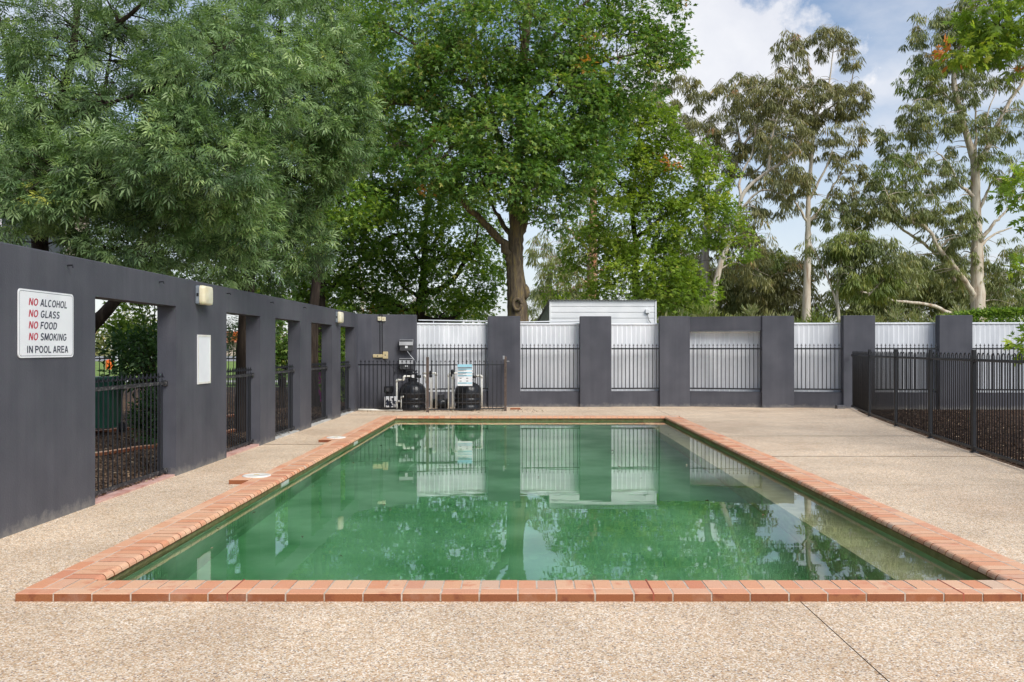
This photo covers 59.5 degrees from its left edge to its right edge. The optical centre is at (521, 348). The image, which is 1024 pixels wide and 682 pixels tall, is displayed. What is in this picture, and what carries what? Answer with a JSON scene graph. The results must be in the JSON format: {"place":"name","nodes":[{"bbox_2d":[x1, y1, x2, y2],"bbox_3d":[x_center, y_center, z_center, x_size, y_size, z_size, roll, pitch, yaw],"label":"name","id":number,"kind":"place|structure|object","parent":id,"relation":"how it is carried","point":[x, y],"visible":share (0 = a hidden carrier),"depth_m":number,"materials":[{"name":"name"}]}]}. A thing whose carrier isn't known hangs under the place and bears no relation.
{"place":"outdoors","nodes":[
{"label":"outdoors","id":0,"kind":"place"},
{"bbox_2d":[0,143,164,254],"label":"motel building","id":1,"kind":"structure","parent":0,"point":[54,249],"depth_m":21.91,"materials":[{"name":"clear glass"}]},
{"bbox_2d":[0,212,64,252],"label":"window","id":2,"kind":"structure","parent":1,"relation":"in","point":[52,247],"depth_m":21.91,"materials":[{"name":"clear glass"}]},
{"bbox_2d":[95,362,278,386],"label":"lawn","id":3,"kind":"structure","parent":0,"point":[106,373],"depth_m":69.32,"materials":[{"name":"green plant"}]},
{"bbox_2d":[333,178,384,312],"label":"gum tree","id":4,"kind":"object","parent":3,"relation":"on","point":[361,306],"visible":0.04,"depth_m":59.93,"materials":[{"name":"green plant"}]},
{"bbox_2d":[407,284,491,322],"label":"gum tree","id":5,"kind":"object","parent":3,"relation":"on","point":[434,307],"visible":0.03,"depth_m":69.93,"materials":[{"name":"green plant"}]},
{"bbox_2d":[95,356,285,360],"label":"road","id":6,"kind":"structure","parent":0,"point":[151,357],"depth_m":132.93,"materials":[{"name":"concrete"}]},
{"bbox_2d":[95,387,344,490],"bbox_3d":[-22.250,1.595,16.000,35.500,0.001,44.000,0,0,0],"label":"mulch garden","id":7,"kind":"object","parent":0,"point":[119,433],"depth_m":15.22,"materials":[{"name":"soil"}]},
{"bbox_2d":[95,376,124,432],"bbox_3d":[-7.720,1.042,16.525,0.620,1.050,0.710,0,0,0],"label":"wheelie bin","id":8,"kind":"object","parent":7,"relation":"on","point":[105,405],"visible":0.36,"depth_m":16.27,"materials":[{"name":"green plastic"}]},
{"bbox_2d":[95,313,156,398],"bbox_3d":[-6.832,0.481,17.002,2.367,2.290,1.948,0,0,0],"label":"garden shrub","id":9,"kind":"object","parent":7,"relation":"on","point":[131,345],"visible":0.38,"depth_m":16.58,"materials":[{"name":"green plant"}]},
{"bbox_2d":[97,268,184,387],"bbox_3d":[-8.132,-0.188,20.034,2.290,3.627,2.300,0,0,0],"label":"garden shrub","id":10,"kind":"object","parent":7,"relation":"on","point":[123,322],"visible":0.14,"depth_m":19.44,"materials":[{"name":"green plant"}]},
{"bbox_2d":[125,386,156,445],"bbox_3d":[-6.013,1.113,14.613,0.824,1.056,0.893,0,0,0],"label":"garden shrub","id":11,"kind":"object","parent":7,"relation":"on","point":[132,413],"visible":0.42,"depth_m":14.40,"materials":[{"name":"green plant"}]},
{"bbox_2d":[0,45,300,358],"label":"ash tree","id":12,"kind":"object","parent":7,"relation":"on","point":[105,311],"visible":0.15,"depth_m":16.55,"materials":[{"name":"green plant"}]},
{"bbox_2d":[0,0,327,276],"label":"ash tree","id":13,"kind":"object","parent":7,"relation":"on","point":[174,126],"visible":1,"depth_m":12.22,"materials":[{"name":"green plant"}]},
{"bbox_2d":[95,428,233,455],"bbox_3d":[-6.139,1.557,14.938,0.850,0.061,8.589,0,0,15],"label":"garden edging","id":14,"kind":"object","parent":7,"relation":"on","point":[115,451],"visible":0.12,"depth_m":13.77,"materials":[{"name":"brick"}]},
{"bbox_2d":[95,414,233,432],"bbox_3d":[-7.718,1.557,17.827,0.487,0.060,7.840,0,0,19],"label":"garden edging","id":15,"kind":"object","parent":7,"relation":"on","point":[110,430],"visible":0.09,"depth_m":17.13,"materials":[{"name":"brick"}]},
{"bbox_2d":[95,391,343,490],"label":"garden leaves","id":16,"kind":"object","parent":7,"relation":"on","point":[110,479],"visible":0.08,"depth_m":12.98,"materials":[{"name":"brown plant"}]},
{"bbox_2d":[95,354,344,385],"bbox_3d":[-9.050,0.671,28.200,8.909,0.989,0.060,0,0,3],"label":"spear fence","id":17,"kind":"object","parent":7,"relation":"on","point":[228,358],"visible":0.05,"depth_m":28.20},
{"bbox_2d":[273,295,295,407],"bbox_3d":[-6.353,0.065,23.997,1.296,3.114,1.509,0,0,0],"label":"garden shrub","id":18,"kind":"object","parent":7,"relation":"on","point":[281,352],"visible":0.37,"depth_m":23.76,"materials":[{"name":"green plant"}]},
{"bbox_2d":[178,0,393,432],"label":"ash tree","id":19,"kind":"object","parent":7,"relation":"on","point":[326,160],"visible":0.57,"depth_m":16.52,"materials":[{"name":"green plant"}]},
{"bbox_2d":[272,160,395,406],"bbox_3d":[-5.594,-1.942,24.577,4.458,7.131,3.226,0,0,0],"label":"dark trunk tree","id":20,"kind":"object","parent":7,"relation":"on","point":[350,216],"visible":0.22,"depth_m":24.37,"materials":[{"name":"green plant"}]},
{"bbox_2d":[318,303,357,402],"bbox_3d":[-5.284,0.149,26.950,2.183,3.074,2.435,0,0,0],"label":"garden shrub","id":21,"kind":"object","parent":7,"relation":"on","point":[342,360],"visible":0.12,"depth_m":26.56,"materials":[{"name":"green plant"}]},
{"bbox_2d":[193,0,484,393],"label":"oak tree","id":22,"kind":"object","parent":7,"relation":"on","point":[395,186],"visible":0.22,"depth_m":30.82,"materials":[{"name":"green plant"}]},
{"bbox_2d":[227,331,276,355],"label":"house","id":23,"kind":"structure","parent":0,"point":[233,347],"depth_m":205.00,"materials":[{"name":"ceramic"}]},
{"bbox_2d":[0,407,1023,681],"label":"pool deck","id":24,"kind":"structure","parent":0,"point":[968,495],"depth_m":5.13,"materials":[{"name":"exposed aggregate concrete"}]},
{"bbox_2d":[0,242,416,538],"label":"rendered wall","id":25,"kind":"structure","parent":24,"relation":"on","point":[47,439],"depth_m":11.03,"materials":[{"name":"paint"}]},
{"bbox_2d":[17,288,72,357],"bbox_3d":[-4.275,-0.217,8.080,0.011,0.595,0.917,0,0,1],"label":"pool rules sign","id":26,"kind":"object","parent":25,"relation":"attached to","point":[44,324],"visible":1,"depth_m":8.03,"materials":[{"name":"white"}]},
{"bbox_2d":[95,373,167,495],"bbox_3d":[-4.385,0.914,10.009,0.060,1.245,2.029,0,0,1],"label":"spear fence","id":27,"kind":"object","parent":25,"relation":"on","point":[134,385],"visible":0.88,"depth_m":10.16,"materials":[{"name":"black metal"}]},
{"bbox_2d":[197,335,210,383],"bbox_3d":[-4.229,0.142,11.948,0.016,0.650,0.459,0,0,1],"label":"blank panel","id":28,"kind":"object","parent":25,"relation":"attached to","point":[203,359],"visible":1,"depth_m":11.92,"materials":[{"name":"white plastic"}]},
{"bbox_2d":[195,285,212,304],"bbox_3d":[-4.179,-0.701,11.819,0.129,0.250,0.353,0,0,0],"label":"wall light","id":29,"kind":"object","parent":25,"relation":"attached to","point":[203,295],"visible":1,"depth_m":11.66,"materials":[{"name":"beige plastic"}]},
{"bbox_2d":[95,411,349,497],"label":"sill leaves","id":30,"kind":"object","parent":25,"relation":"on","point":[121,488],"visible":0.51,"depth_m":10.20,"materials":[{"name":"brown plant"}]},
{"bbox_2d":[227,367,253,450],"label":"spear fence","id":31,"kind":"object","parent":25,"relation":"on","point":[249,440],"visible":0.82,"depth_m":13.80,"materials":[{"name":"black metal"}]},
{"bbox_2d":[275,364,294,434],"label":"spear fence","id":32,"kind":"object","parent":25,"relation":"on","point":[291,372],"visible":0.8,"depth_m":16.43,"materials":[{"name":"black metal"}]},
{"bbox_2d":[311,362,327,422],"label":"spear fence","id":33,"kind":"object","parent":25,"relation":"on","point":[317,369],"visible":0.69,"depth_m":18.93,"materials":[{"name":"black metal"}]},
{"bbox_2d":[335,312,343,322],"bbox_3d":[-4.083,-0.701,20.148,0.129,0.250,0.353,0,0,0],"label":"wall light","id":34,"kind":"object","parent":25,"relation":"attached to","point":[339,317],"visible":1,"depth_m":19.99,"materials":[{"name":"beige plastic"}]},
{"bbox_2d":[341,360,350,412],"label":"spear fence","id":35,"kind":"object","parent":25,"relation":"on","point":[348,365],"visible":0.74,"depth_m":21.92,"materials":[{"name":"black metal"}]},
{"bbox_2d":[373,354,382,357],"bbox_3d":[-3.697,0.190,23.091,0.245,0.085,0.068,0,0,0],"label":"power outlet","id":36,"kind":"object","parent":25,"relation":"attached to","point":[377,355],"visible":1,"depth_m":23.07,"materials":[{"name":"plastic"}]},
{"bbox_2d":[382,315,382,353],"bbox_3d":[-3.595,-0.382,23.160,0.035,1.059,0.135,0,0,-9],"label":"power cable","id":37,"kind":"object","parent":25,"relation":"attached to","point":[382,336],"visible":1,"depth_m":23.12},
{"bbox_2d":[383,352,387,358],"bbox_3d":[-3.505,0.170,23.133,0.130,0.185,0.068,0,0,0],"label":"power outlet","id":38,"kind":"object","parent":25,"relation":"attached to","point":[385,354],"visible":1,"depth_m":23.11,"materials":[{"name":"plastic"}]},
{"bbox_2d":[399,340,413,350],"bbox_3d":[-2.962,-0.085,23.148,0.355,0.294,0.185,0,0,0],"label":"control box","id":39,"kind":"object","parent":25,"relation":"attached to","point":[406,345],"visible":1,"depth_m":23.08,"materials":[{"name":"grey plastic"}]},
{"bbox_2d":[399,358,413,369],"bbox_3d":[-2.962,0.395,23.148,0.355,0.294,0.185,0,0,0],"label":"control box","id":40,"kind":"object","parent":25,"relation":"attached to","point":[408,362],"visible":0.73,"depth_m":23.08,"materials":[{"name":"grey plastic"}]},
{"bbox_2d":[229,473,288,484],"bbox_3d":[-3.093,1.595,10.640,0.566,0.203,0.591,0,0,0],"label":"skimmer pad","id":41,"kind":"object","parent":24,"relation":"on","point":[242,478],"visible":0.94,"depth_m":10.53,"materials":[{"name":"plastic"}]},
{"bbox_2d":[318,436,357,443],"bbox_3d":[-3.093,1.595,15.210,0.565,0.203,0.591,0,0,0],"label":"skimmer pad","id":42,"kind":"object","parent":24,"relation":"on","point":[327,439],"visible":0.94,"depth_m":15.10,"materials":[{"name":"plastic"}]},
{"bbox_2d":[358,409,402,410],"bbox_3d":[-3.499,1.522,22.267,1.106,0.062,0.094,0,0,-1],"label":"ground conduit","id":43,"kind":"object","parent":24,"relation":"on","point":[376,410],"visible":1,"depth_m":22.25,"materials":[{"name":"white plastic"}]},
{"bbox_2d":[384,386,392,395],"bbox_3d":[-3.370,1.257,22.770,0.220,0.620,0.260,0,0,0],"label":"pump motor","id":44,"kind":"object","parent":24,"relation":"on","point":[387,390],"visible":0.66,"depth_m":22.70,"materials":[{"name":"black plastic"}]},
{"bbox_2d":[384,396,397,408],"bbox_3d":[-3.275,1.387,22.589,0.330,0.360,0.182,0,0,0],"label":"patterned box","id":45,"kind":"object","parent":24,"relation":"on","point":[391,401],"visible":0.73,"depth_m":22.50,"materials":[{"name":"white plastic"}]},
{"bbox_2d":[399,370,425,410],"bbox_3d":[-2.757,1.060,22.780,0.704,1.015,0.704,0,0,0],"label":"pool filter","id":46,"kind":"object","parent":24,"relation":"on","point":[422,395],"visible":0.68,"depth_m":22.53,"materials":[{"name":"black plastic"}]},
{"bbox_2d":[396,375,411,396],"bbox_3d":[-2.949,1.118,22.624,0.434,0.898,0.101,0,0,-13],"label":"water pipe","id":47,"kind":"object","parent":46,"relation":"attached to","point":[404,376],"visible":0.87,"depth_m":22.58,"materials":[{"name":"white plastic"}]},
{"bbox_2d":[426,357,428,411],"bbox_3d":[-2.300,0.902,22.000,0.090,1.390,0.064,0,0,0],"label":"fence post","id":48,"kind":"object","parent":24,"relation":"on","point":[427,384],"visible":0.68,"depth_m":21.97,"materials":[{"name":"brown metal"}]},
{"bbox_2d":[358,360,425,409],"bbox_3d":[-3.205,0.894,22.180,1.767,1.234,0.060,0,0,12],"label":"spear fence","id":49,"kind":"object","parent":48,"relation":"attached to","point":[389,364],"visible":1,"depth_m":22.18,"materials":[{"name":"black metal"}]},
{"bbox_2d":[422,372,436,410],"bbox_3d":[-2.296,1.078,22.523,0.386,0.977,0.060,0,0,8],"label":"water pipe","id":50,"kind":"object","parent":24,"relation":"on","point":[435,386],"visible":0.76,"depth_m":22.48,"materials":[{"name":"white plastic"}]},
{"bbox_2d":[429,371,432,410],"bbox_3d":[-2.262,1.058,22.450,0.090,1.017,0.082,0,0,0],"label":"water pipe","id":51,"kind":"object","parent":24,"relation":"on","point":[431,389],"visible":0.98,"depth_m":22.43,"materials":[{"name":"white plastic"}]},
{"bbox_2d":[433,394,447,408],"bbox_3d":[-2.065,1.367,22.900,0.430,0.400,0.260,0,0,0],"label":"pump motor","id":52,"kind":"object","parent":24,"relation":"on","point":[442,401],"visible":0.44,"depth_m":22.80,"materials":[{"name":"black plastic"}]},
{"bbox_2d":[360,408,542,413],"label":"corner leaves","id":53,"kind":"object","parent":24,"relation":"on","point":[472,411],"visible":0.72,"depth_m":22.36,"materials":[{"name":"brown plant"}]},
{"bbox_2d":[447,372,456,410],"bbox_3d":[-1.699,1.078,22.501,0.315,0.977,0.093,0,0,-31],"label":"water pipe","id":54,"kind":"object","parent":24,"relation":"on","point":[448,388],"visible":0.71,"depth_m":22.43,"materials":[{"name":"white plastic"}]},
{"bbox_2d":[451,369,454,410],"bbox_3d":[-1.711,1.043,22.420,0.105,1.047,0.082,0,0,0],"label":"water pipe","id":55,"kind":"object","parent":24,"relation":"on","point":[452,386],"visible":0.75,"depth_m":22.39,"materials":[{"name":"white plastic"}]},
{"bbox_2d":[454,370,480,410],"bbox_3d":[-1.350,1.060,22.780,0.704,1.015,0.704,0,0,0],"label":"pool filter","id":56,"kind":"object","parent":24,"relation":"on","point":[468,396],"visible":0.51,"depth_m":22.50,"materials":[{"name":"black plastic"}]},
{"bbox_2d":[474,375,482,405],"bbox_3d":[-1.084,1.061,22.721,0.235,0.808,0.062,0,0,14],"label":"water pipe","id":57,"kind":"object","parent":56,"relation":"attached to","point":[481,376],"visible":0.94,"depth_m":22.69,"materials":[{"name":"white plastic"}]},
{"bbox_2d":[503,356,508,410],"bbox_3d":[-0.379,0.887,22.379,0.166,1.420,0.105,0,0,0],"label":"fence post","id":58,"kind":"object","parent":24,"relation":"on","point":[505,382],"visible":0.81,"depth_m":22.37,"materials":[{"name":"brown metal"}]},
{"bbox_2d":[429,360,503,409],"bbox_3d":[-1.347,0.894,22.200,1.868,1.234,0.060,0,0,-12],"label":"spear fence","id":59,"kind":"object","parent":58,"relation":"attached to","point":[475,364],"visible":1,"depth_m":22.18,"materials":[{"name":"black metal"}]},
{"bbox_2d":[457,364,471,385],"bbox_3d":[-1.390,0.654,22.126,0.370,0.535,0.008,0,0,0],"label":"pool notice","id":60,"kind":"object","parent":59,"relation":"attached to","point":[464,374],"visible":1,"depth_m":22.12,"materials":[{"name":"blue"}]},
{"bbox_2d":[15,416,1023,601],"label":"pool coping","id":61,"kind":"object","parent":24,"relation":"on","point":[86,580],"visible":1,"depth_m":5.79,"materials":[{"name":"brick"}]},
{"bbox_2d":[53,419,1021,601],"bbox_3d":[0.200,2.368,12.925,6.440,1.598,14.510,0,0,0],"label":"pool shell","id":62,"kind":"object","parent":24,"relation":"in","point":[796,484],"visible":0.04,"depth_m":9.01},
{"bbox_2d":[115,421,984,579],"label":"pool water","id":63,"kind":"structure","parent":62,"relation":"in","point":[517,500],"depth_m":8.36,"materials":[{"name":"green liquid"}]},
{"bbox_2d":[425,315,1023,409],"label":"pillared wall","id":64,"kind":"structure","parent":24,"relation":"on","point":[954,334],"depth_m":23.95,"materials":[{"name":"grey paint"}]},
{"bbox_2d":[417,344,487,389],"bbox_3d":[-1.815,0.476,23.730,1.911,1.219,0.060,0,0,-17],"label":"spear fence","id":65,"kind":"object","parent":64,"relation":"attached to","point":[450,348],"visible":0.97,"depth_m":23.70,"materials":[{"name":"black metal"}]},
{"bbox_2d":[521,344,579,388],"bbox_3d":[0.773,0.476,24.005,1.578,1.219,0.060,0,0,0],"label":"spear fence","id":66,"kind":"object","parent":64,"relation":"attached to","point":[546,348],"visible":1,"depth_m":24.00,"materials":[{"name":"black metal"}]},
{"bbox_2d":[611,344,658,388],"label":"spear fence","id":67,"kind":"object","parent":64,"relation":"attached to","point":[637,348],"visible":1,"depth_m":24.04,"materials":[{"name":"black metal"}]},
{"bbox_2d":[417,320,1023,392],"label":"sheet metal fence","id":68,"kind":"object","parent":64,"relation":"attached to","point":[532,333],"visible":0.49,"depth_m":24.05,"materials":[{"name":"white metal"}]},
{"bbox_2d":[690,344,760,389],"bbox_3d":[5.440,0.476,23.890,1.851,1.219,0.060,0,0,13],"label":"spear fence","id":69,"kind":"object","parent":64,"relation":"attached to","point":[729,348],"visible":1,"depth_m":23.88,"materials":[{"name":"black metal"}]},
{"bbox_2d":[794,344,841,389],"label":"spear fence","id":70,"kind":"object","parent":64,"relation":"attached to","point":[813,348],"visible":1,"depth_m":23.54,"materials":[{"name":"black metal"}]},
{"bbox_2d":[875,343,937,389],"bbox_3d":[10.040,0.476,23.355,1.588,1.219,0.060,0,0,6],"label":"spear fence","id":71,"kind":"object","parent":64,"relation":"attached to","point":[906,348],"visible":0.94,"depth_m":23.34,"materials":[{"name":"black metal"}]},
{"bbox_2d":[973,343,1023,390],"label":"spear fence","id":72,"kind":"object","parent":64,"relation":"attached to","point":[992,348],"visible":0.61,"depth_m":23.24,"materials":[{"name":"black metal"}]},
{"bbox_2d":[851,349,1023,465],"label":"hoop top fence","id":73,"kind":"object","parent":24,"relation":"on","point":[882,383],"visible":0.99,"depth_m":15.10,"materials":[{"name":"black metal"}]},
{"bbox_2d":[0,0,1023,349],"label":"sky","id":74,"kind":"structure","parent":0,"point":[734,36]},
{"bbox_2d":[535,299,656,322],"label":"white shed","id":75,"kind":"structure","parent":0,"point":[631,311],"depth_m":26.09,"materials":[{"name":"metal"}]},
{"bbox_2d":[857,410,1023,469],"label":"edging","id":76,"kind":"object","parent":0,"point":[1000,460],"depth_m":14.31,"materials":[{"name":"brick"}]},
{"bbox_2d":[858,409,1023,467],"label":"garden bed","id":77,"kind":"object","parent":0,"point":[990,426],"visible":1,"depth_m":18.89,"materials":[{"name":"brown wood"}]},
{"bbox_2d":[872,408,1023,458],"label":"fallen leaves","id":78,"kind":"object","parent":77,"relation":"on","point":[965,432],"visible":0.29,"depth_m":17.22,"materials":[{"name":"brown plant"}]},
{"bbox_2d":[929,0,1023,365],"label":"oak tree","id":79,"kind":"object","parent":77,"relation":"on","point":[973,32],"visible":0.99,"depth_m":13.38,"materials":[{"name":"green plant"}]},
{"label":"ground","id":80,"kind":"structure","parent":0,"visible":0},
{"bbox_2d":[95,310,284,354],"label":"wood","id":81,"kind":"object","parent":80,"relation":"on","point":[101,343],"depth_m":228.55,"materials":[{"name":"green plant"}]},
{"bbox_2d":[261,189,525,328],"bbox_3d":[-5.342,-2.340,34.227,11.082,7.917,6.041,0,0,0],"label":"oak tree","id":82,"kind":"object","parent":80,"relation":"on","point":[458,303],"visible":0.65,"depth_m":32.55,"materials":[{"name":"green plant"}]},
{"bbox_2d":[330,0,703,321],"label":"oak tree","id":83,"kind":"object","parent":80,"relation":"on","point":[551,144],"visible":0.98,"depth_m":24.91,"materials":[{"name":"green plant"}]},
{"bbox_2d":[526,244,600,322],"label":"gum tree","id":84,"kind":"object","parent":80,"relation":"on","point":[531,310],"visible":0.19,"depth_m":61.57,"materials":[{"name":"green plant"}]},
{"bbox_2d":[523,60,669,309],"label":"gum tree","id":85,"kind":"object","parent":80,"relation":"on","point":[535,254],"visible":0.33,"depth_m":41.86,"materials":[{"name":"green plant"}]},
{"bbox_2d":[534,90,764,316],"bbox_3d":[4.288,-3.659,30.542,7.775,10.557,3.893,0,0,0],"label":"oak tree","id":86,"kind":"object","parent":80,"relation":"on","point":[651,164],"visible":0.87,"depth_m":29.97,"materials":[{"name":"green plant"}]},
{"bbox_2d":[657,307,694,317],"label":"scrub bush","id":87,"kind":"object","parent":80,"relation":"on","point":[682,311],"visible":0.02,"depth_m":27.48,"materials":[{"name":"green plant"}]},
{"bbox_2d":[673,301,719,316],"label":"scrub bush","id":88,"kind":"object","parent":80,"relation":"on","point":[703,310],"visible":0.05,"depth_m":27.57,"materials":[{"name":"green plant"}]},
{"bbox_2d":[646,252,767,315],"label":"gum tree","id":89,"kind":"object","parent":80,"relation":"on","point":[730,307],"visible":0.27,"depth_m":54.95,"materials":[{"name":"green plant"}]},
{"bbox_2d":[641,71,786,303],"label":"gum tree","id":90,"kind":"object","parent":80,"relation":"on","point":[737,155],"visible":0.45,"depth_m":49.73,"materials":[{"name":"green plant"}]},
{"bbox_2d":[695,301,741,316],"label":"scrub bush","id":91,"kind":"object","parent":80,"relation":"on","point":[714,307],"visible":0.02,"depth_m":27.56,"materials":[{"name":"green plant"}]},
{"bbox_2d":[733,303,776,315],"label":"scrub bush","id":92,"kind":"object","parent":80,"relation":"on","point":[752,308],"visible":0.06,"depth_m":27.32,"materials":[{"name":"green plant"}]},
{"bbox_2d":[708,67,826,311],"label":"gum tree","id":93,"kind":"object","parent":80,"relation":"on","point":[775,108],"visible":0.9,"depth_m":42.95,"materials":[{"name":"green plant"}]},
{"bbox_2d":[728,245,830,322],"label":"gum tree","id":94,"kind":"object","parent":80,"relation":"on","point":[785,295],"visible":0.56,"depth_m":53.12,"materials":[{"name":"green plant"}]},
{"bbox_2d":[766,307,811,322],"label":"scrub bush","id":95,"kind":"object","parent":80,"relation":"on","point":[786,314],"visible":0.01,"depth_m":27.38,"materials":[{"name":"green plant"}]},
{"bbox_2d":[797,304,846,322],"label":"scrub bush","id":96,"kind":"object","parent":80,"relation":"on","point":[814,320],"visible":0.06,"depth_m":27.34,"materials":[{"name":"green plant"}]},
{"bbox_2d":[763,23,881,321],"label":"gum tree","id":97,"kind":"object","parent":80,"relation":"on","point":[837,94],"visible":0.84,"depth_m":44.74,"materials":[{"name":"green plant"}]},
{"bbox_2d":[792,227,930,320],"bbox_3d":[13.873,-1.656,36.177,5.562,6.547,2.656,0,0,0],"label":"gum tree","id":98,"kind":"object","parent":80,"relation":"on","point":[844,256],"visible":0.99,"depth_m":35.79,"materials":[{"name":"green plant"}]},
{"bbox_2d":[835,302,887,322],"bbox_3d":[10.409,0.080,27.523,2.170,3.092,2.021,0,0,-34],"label":"scrub bush","id":99,"kind":"object","parent":80,"relation":"on","point":[876,316],"visible":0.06,"depth_m":27.54,"materials":[{"name":"green plant"}]},
{"bbox_2d":[875,300,926,322],"bbox_3d":[11.534,0.116,27.426,2.561,3.260,1.836,0,0,0],"label":"scrub bush","id":100,"kind":"object","parent":80,"relation":"on","point":[893,312],"visible":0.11,"depth_m":27.51,"materials":[{"name":"green plant"}]},
{"bbox_2d":[819,251,994,322],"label":"gum tree","id":101,"kind":"object","parent":80,"relation":"on","point":[940,295],"visible":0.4,"depth_m":51.16,"materials":[{"name":"green plant"}]},
{"bbox_2d":[906,313,934,322],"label":"scrub bush","id":102,"kind":"object","parent":80,"relation":"on","point":[918,320],"visible":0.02,"depth_m":27.32,"materials":[{"name":"green plant"}]},
{"bbox_2d":[852,0,1023,321],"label":"gum tree","id":103,"kind":"object","parent":80,"relation":"on","point":[947,256],"visible":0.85,"depth_m":45.48,"materials":[{"name":"green plant"}]},
{"bbox_2d":[928,301,979,321],"bbox_3d":[13.415,0.102,27.489,2.370,3.218,1.887,0,0,0],"label":"scrub bush","id":104,"kind":"object","parent":80,"relation":"on","point":[957,307],"visible":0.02,"depth_m":27.58,"materials":[{"name":"green plant"}]},
{"bbox_2d":[933,304,1023,321],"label":"clipped hedge","id":105,"kind":"object","parent":80,"relation":"on","point":[1000,314],"visible":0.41,"depth_m":25.18,"materials":[{"name":"green plant"}]},
{"bbox_2d":[959,269,1023,321],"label":"gum tree","id":106,"kind":"object","parent":80,"relation":"on","point":[1019,304],"visible":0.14,"depth_m":57.28,"materials":[{"name":"green plant"}]}
]}

